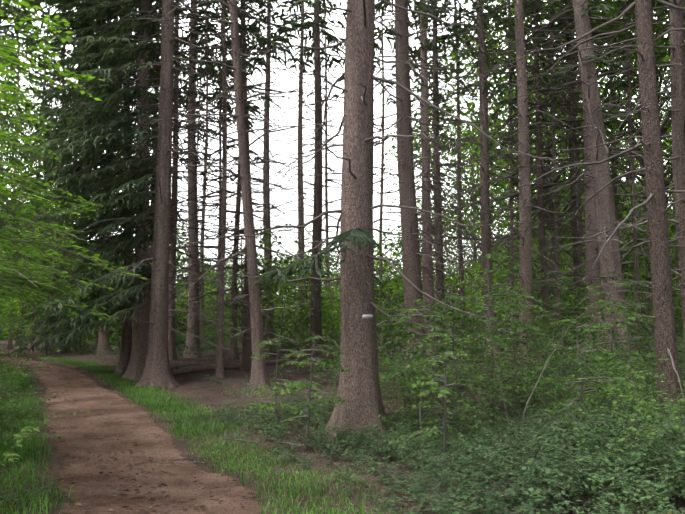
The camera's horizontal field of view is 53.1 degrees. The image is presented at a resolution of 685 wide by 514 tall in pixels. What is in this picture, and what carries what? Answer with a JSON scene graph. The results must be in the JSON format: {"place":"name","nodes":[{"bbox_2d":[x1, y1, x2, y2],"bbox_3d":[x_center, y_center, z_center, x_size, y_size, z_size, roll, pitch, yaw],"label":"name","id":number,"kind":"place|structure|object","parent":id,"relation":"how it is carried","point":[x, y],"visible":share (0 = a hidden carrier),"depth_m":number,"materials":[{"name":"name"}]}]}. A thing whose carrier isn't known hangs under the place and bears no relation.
{"place":"outdoors","nodes":[
{"label":"outdoors","id":0,"kind":"place"},
{"bbox_2d":[0,0,147,345],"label":"foliage","id":1,"kind":"object","parent":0,"point":[40,70],"depth_m":7.66,"materials":[{"name":"green plant"}]},
{"bbox_2d":[0,357,265,513],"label":"dirt path","id":2,"kind":"structure","parent":0,"point":[91,475],"depth_m":8.49,"materials":[{"name":"brown soil"}]},
{"bbox_2d":[0,356,405,513],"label":"grass","id":3,"kind":"structure","parent":0,"point":[37,453],"depth_m":8.85,"materials":[{"name":"green plant"}]},
{"bbox_2d":[0,0,672,305],"label":"sky","id":4,"kind":"structure","parent":0,"point":[333,193],"materials":[{"name":"white"}]},
{"bbox_2d":[0,0,684,357],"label":"broadleaf","id":5,"kind":"object","parent":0,"point":[663,56],"depth_m":38.96,"materials":[{"name":"green plant"}]},
{"bbox_2d":[0,335,684,513],"bbox_3d":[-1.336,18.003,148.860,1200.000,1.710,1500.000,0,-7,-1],"label":"ground","id":6,"kind":"structure","parent":0,"point":[217,397],"depth_m":10.28,"materials":[{"name":"green plant"}]},
{"bbox_2d":[0,1,160,349],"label":"spruce trunks","id":7,"kind":"object","parent":6,"relation":"on","point":[154,153],"visible":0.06,"depth_m":44.00,"materials":[{"name":"brown plant"}]},
{"bbox_2d":[11,358,521,513],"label":"fallen logs and sticks","id":8,"kind":"object","parent":6,"relation":"on","point":[192,369],"visible":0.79,"depth_m":20.99,"materials":[{"name":"brown wood"}]},
{"bbox_2d":[0,351,674,513],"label":"forest litter","id":9,"kind":"object","parent":6,"relation":"on","point":[133,480],"visible":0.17,"depth_m":8.69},
{"bbox_2d":[0,176,679,340],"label":"forest edge","id":10,"kind":"object","parent":6,"relation":"on","point":[5,334],"visible":0.02,"depth_m":119.88,"materials":[{"name":"green plant"}]},
{"bbox_2d":[0,348,683,513],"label":"twigs","id":11,"kind":"object","parent":6,"relation":"on","point":[255,428],"visible":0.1,"depth_m":14.25,"materials":[{"name":"brown wood"}]},
{"bbox_2d":[0,278,684,513],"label":"undergrowth","id":12,"kind":"object","parent":6,"relation":"on","point":[603,479],"depth_m":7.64,"materials":[{"name":"green plant"}]},
{"bbox_2d":[6,0,684,446],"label":"tree trunks","id":13,"kind":"object","parent":6,"relation":"on","point":[146,358],"visible":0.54,"depth_m":18.77,"materials":[{"name":"brown plant"}]},
{"bbox_2d":[0,0,665,357],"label":"conifer branches","id":14,"kind":"object","parent":13,"relation":"attached to","point":[121,161],"visible":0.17,"depth_m":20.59,"materials":[{"name":"green plant"}]},
{"bbox_2d":[0,0,669,163],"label":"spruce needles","id":15,"kind":"object","parent":14,"relation":"attached to","point":[330,39],"visible":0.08,"depth_m":41.27,"materials":[{"name":"green plant"}]},
{"bbox_2d":[0,0,684,401],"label":"tree branches","id":16,"kind":"object","parent":13,"relation":"attached to","point":[444,146],"visible":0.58,"depth_m":21.90,"materials":[{"name":"brown wood"}]},
{"bbox_2d":[362,315,372,317],"bbox_3d":[0.369,0.880,10.142,0.158,0.056,0.018,2,-7,-13],"label":"trail marker","id":17,"kind":"object","parent":13,"relation":"attached to","point":[366,316],"visible":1,"depth_m":10.13,"materials":[{"name":"white paint"}]},
{"bbox_2d":[245,253,683,467],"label":"sapling","id":18,"kind":"object","parent":6,"relation":"on","point":[424,340],"depth_m":10.95,"materials":[{"name":"green plant"}]}
]}

